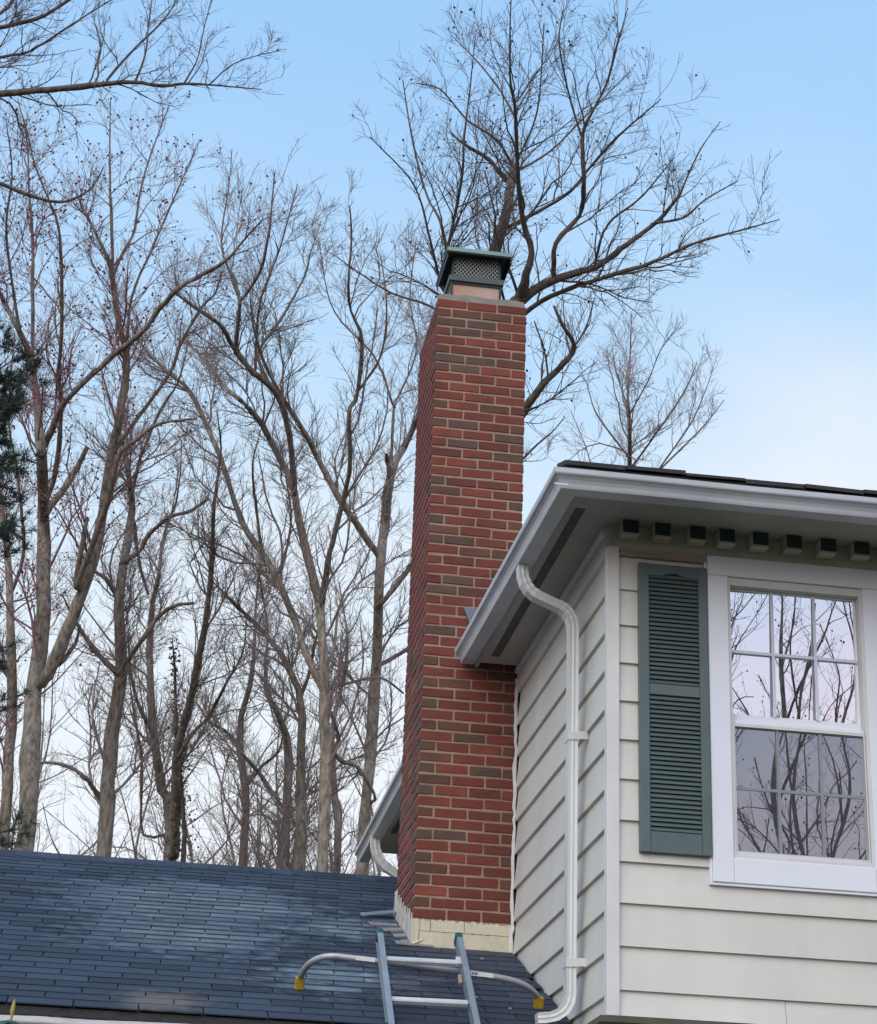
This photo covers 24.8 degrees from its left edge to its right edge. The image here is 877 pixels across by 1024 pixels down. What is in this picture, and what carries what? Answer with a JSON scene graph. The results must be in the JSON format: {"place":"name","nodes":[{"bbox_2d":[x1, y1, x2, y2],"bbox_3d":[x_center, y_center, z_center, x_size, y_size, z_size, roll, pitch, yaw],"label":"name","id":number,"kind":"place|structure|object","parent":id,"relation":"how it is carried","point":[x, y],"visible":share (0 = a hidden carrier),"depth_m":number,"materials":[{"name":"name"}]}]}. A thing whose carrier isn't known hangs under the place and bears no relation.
{"place":"outdoors","nodes":[
{"label":"outdoors","id":0,"kind":"place"},
{"bbox_2d":[0,0,876,875],"label":"sky","id":1,"kind":"structure","parent":0,"point":[793,328],"materials":[{"name":"blue"}]},
{"label":"ground","id":2,"kind":"structure","parent":0,"visible":0},
{"bbox_2d":[0,999,19,1023],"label":"shrub","id":3,"kind":"object","parent":2,"relation":"on","point":[12,1011],"visible":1,"depth_m":7.49,"materials":[{"name":"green plant"}]},
{"bbox_2d":[0,312,53,849],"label":"pine tree","id":4,"kind":"object","parent":2,"relation":"on","point":[11,403],"visible":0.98,"depth_m":29.58,"materials":[{"name":"green plant"}]},
{"bbox_2d":[0,692,58,850],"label":"bare tree","id":5,"kind":"object","parent":2,"relation":"on","point":[41,818],"visible":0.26,"depth_m":67.95,"materials":[{"name":"brown plant"}]},
{"bbox_2d":[0,734,68,847],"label":"bare tree","id":6,"kind":"object","parent":2,"relation":"on","point":[61,793],"visible":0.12,"depth_m":48.99,"materials":[{"name":"brown plant"}]},
{"bbox_2d":[0,267,106,849],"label":"bare tree","id":7,"kind":"object","parent":2,"relation":"on","point":[7,768],"visible":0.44,"depth_m":37.66,"materials":[{"name":"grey plant"}]},
{"bbox_2d":[55,832,80,853],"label":"bare tree","id":8,"kind":"object","parent":2,"relation":"on","point":[71,842],"visible":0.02,"depth_m":66.02,"materials":[{"name":"brown plant"}]},
{"bbox_2d":[0,609,148,854],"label":"bare tree","id":9,"kind":"object","parent":2,"relation":"on","point":[44,787],"visible":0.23,"depth_m":66.62,"materials":[{"name":"brown plant"}]},
{"bbox_2d":[1,630,169,857],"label":"bare tree","id":10,"kind":"object","parent":2,"relation":"on","point":[48,740],"visible":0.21,"depth_m":47.28,"materials":[{"name":"brown plant"}]},
{"bbox_2d":[49,759,147,859],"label":"bare tree","id":11,"kind":"object","parent":2,"relation":"on","point":[99,791],"visible":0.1,"depth_m":46.89,"materials":[{"name":"brown plant"}]},
{"bbox_2d":[74,805,148,857],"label":"bare tree","id":12,"kind":"object","parent":2,"relation":"on","point":[93,829],"visible":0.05,"depth_m":60.64,"materials":[{"name":"brown plant"}]},
{"bbox_2d":[43,675,186,858],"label":"bare tree","id":13,"kind":"object","parent":2,"relation":"on","point":[135,846],"visible":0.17,"depth_m":47.52,"materials":[{"name":"brown plant"}]},
{"bbox_2d":[15,307,242,856],"bbox_3d":[-5.822,5.516,34.728,3.770,20.173,4.302,5,-23,-8],"label":"bare tree","id":14,"kind":"object","parent":2,"relation":"on","point":[105,798],"visible":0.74,"depth_m":35.42,"materials":[{"name":"brown plant"}]},
{"bbox_2d":[0,62,286,850],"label":"bare tree","id":15,"kind":"object","parent":2,"relation":"on","point":[42,671],"visible":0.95,"depth_m":33.32,"materials":[{"name":"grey plant"}]},
{"bbox_2d":[0,0,290,203],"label":"bare tree","id":16,"kind":"object","parent":2,"relation":"on","point":[17,22],"visible":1,"depth_m":24.18,"materials":[{"name":"brown plant"}]},
{"bbox_2d":[38,631,256,863],"bbox_3d":[-6.993,12.108,48.409,5.286,18.724,8.069,-6,-25,19],"label":"bare tree","id":17,"kind":"object","parent":2,"relation":"on","point":[142,856],"visible":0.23,"depth_m":49.48,"materials":[{"name":"brown plant"}]},
{"bbox_2d":[56,391,285,860],"bbox_3d":[-4.557,6.169,35.284,3.777,19.490,9.165,13,-26,-24],"label":"bare tree","id":18,"kind":"object","parent":2,"relation":"on","point":[172,799],"visible":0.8,"depth_m":37.60,"materials":[{"name":"brown plant"}]},
{"bbox_2d":[163,631,201,862],"bbox_3d":[-4.925,9.116,35.584,0.867,14.176,2.183,1,-23,3],"label":"ivy","id":19,"kind":"object","parent":18,"relation":"attached to","point":[185,842],"visible":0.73,"depth_m":37.41,"materials":[{"name":"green plant"}]},
{"bbox_2d":[87,688,278,862],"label":"bare tree","id":20,"kind":"object","parent":2,"relation":"on","point":[189,844],"visible":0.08,"depth_m":70.06,"materials":[{"name":"brown plant"}]},
{"bbox_2d":[125,709,258,864],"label":"bare tree","id":21,"kind":"object","parent":2,"relation":"on","point":[185,790],"visible":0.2,"depth_m":48.71,"materials":[{"name":"brown plant"}]},
{"bbox_2d":[157,669,271,866],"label":"bare tree","id":22,"kind":"object","parent":2,"relation":"on","point":[203,842],"visible":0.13,"depth_m":57.75,"materials":[{"name":"brown plant"}]},
{"bbox_2d":[187,755,293,865],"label":"bare tree","id":23,"kind":"object","parent":2,"relation":"on","point":[212,795],"visible":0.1,"depth_m":58.78,"materials":[{"name":"brown plant"}]},
{"bbox_2d":[76,134,430,871],"bbox_3d":[-3.170,3.924,32.680,5.689,21.664,9.554,10,-24,-18],"label":"bare tree","id":24,"kind":"object","parent":2,"relation":"on","point":[272,574],"visible":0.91,"depth_m":34.70,"materials":[{"name":"brown plant"}]},
{"bbox_2d":[182,521,337,870],"bbox_3d":[-4.003,9.181,41.701,3.671,19.030,4.488,5,-23,-8],"label":"bare tree","id":25,"kind":"object","parent":2,"relation":"on","point":[240,724],"visible":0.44,"depth_m":43.17,"materials":[{"name":"brown plant"}]},
{"bbox_2d":[193,634,364,869],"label":"bare tree","id":26,"kind":"object","parent":2,"relation":"on","point":[276,759],"visible":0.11,"depth_m":49.58,"materials":[{"name":"brown plant"}]},
{"bbox_2d":[0,849,571,1023],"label":"roof","id":27,"kind":"structure","parent":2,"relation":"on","point":[86,939],"depth_m":10.90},
{"bbox_2d":[294,928,543,1023],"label":"extension ladder","id":28,"kind":"object","parent":27,"relation":"on","point":[383,962],"visible":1,"depth_m":9.92,"materials":[{"name":"silver metal"}]},
{"bbox_2d":[393,246,526,951],"bbox_3d":[0.094,2.257,12.150,0.618,8.607,0.850,5,-23,-8],"label":"chimney","id":29,"kind":"object","parent":27,"relation":"on","point":[455,840],"visible":0.92,"depth_m":12.50,"materials":[{"name":"red brick"}]},
{"bbox_2d":[181,718,392,872],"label":"bare tree","id":30,"kind":"object","parent":2,"relation":"on","point":[293,790],"visible":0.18,"depth_m":49.53,"materials":[{"name":"brown plant"}]},
{"bbox_2d":[174,533,403,870],"bbox_3d":[-2.619,7.868,36.067,6.194,17.120,3.452,-17,-30,38],"label":"bare tree","id":31,"kind":"object","parent":2,"relation":"on","point":[301,825],"visible":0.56,"depth_m":38.25,"materials":[{"name":"brown plant"}]},
{"bbox_2d":[198,513,383,870],"bbox_3d":[-3.330,8.331,38.414,3.246,18.056,4.056,18,-28,-32],"label":"bare tree","id":32,"kind":"object","parent":2,"relation":"on","point":[288,748],"visible":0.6,"depth_m":39.99,"materials":[{"name":"brown plant"}]},
{"bbox_2d":[191,206,443,874],"bbox_3d":[-2.083,4.043,34.348,3.755,22.832,8.560,-20,-31,41],"label":"bare tree","id":33,"kind":"object","parent":2,"relation":"on","point":[371,727],"visible":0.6,"depth_m":36.44,"materials":[{"name":"brown plant"}]},
{"bbox_2d":[264,720,390,873],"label":"bare tree","id":34,"kind":"object","parent":2,"relation":"on","point":[332,808],"visible":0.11,"depth_m":45.86,"materials":[{"name":"brown plant"}]},
{"bbox_2d":[272,747,389,876],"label":"bare tree","id":35,"kind":"object","parent":2,"relation":"on","point":[342,818],"visible":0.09,"depth_m":70.92,"materials":[{"name":"brown plant"}]},
{"bbox_2d":[275,699,392,874],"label":"bare tree","id":36,"kind":"object","parent":2,"relation":"on","point":[372,862],"visible":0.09,"depth_m":72.45,"materials":[{"name":"brown plant"}]},
{"bbox_2d":[277,553,392,875],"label":"bare tree","id":37,"kind":"object","parent":2,"relation":"on","point":[337,823],"visible":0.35,"depth_m":45.05,"materials":[{"name":"brown plant"}]},
{"bbox_2d":[350,761,396,874],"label":"bare tree","id":38,"kind":"object","parent":2,"relation":"on","point":[385,788],"visible":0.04,"depth_m":72.56,"materials":[{"name":"brown plant"}]},
{"bbox_2d":[369,781,398,874],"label":"bare tree","id":39,"kind":"object","parent":2,"relation":"on","point":[396,854],"visible":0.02,"depth_m":65.80,"materials":[{"name":"brown plant"}]},
{"bbox_2d":[390,725,403,770],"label":"bare tree","id":40,"kind":"object","parent":2,"relation":"on","point":[393,752],"visible":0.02,"depth_m":76.05,"materials":[{"name":"brown plant"}]},
{"bbox_2d":[314,0,781,543],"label":"bare tree","id":41,"kind":"object","parent":2,"relation":"on","point":[502,228],"visible":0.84,"depth_m":29.13,"materials":[{"name":"brown plant"}]},
{"bbox_2d":[355,460,876,1023],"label":"house","id":42,"kind":"structure","parent":2,"relation":"on","point":[691,658],"depth_m":9.88,"materials":[{"name":"paint"}]},
{"bbox_2d":[703,555,876,896],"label":"window","id":43,"kind":"structure","parent":42,"relation":"in","point":[792,647],"depth_m":9.92,"materials":[{"name":"white plastic"}]},
{"bbox_2d":[539,261,724,467],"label":"bare tree","id":44,"kind":"object","parent":2,"relation":"on","point":[626,405],"visible":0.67,"depth_m":51.16,"materials":[{"name":"brown plant"}]}
]}

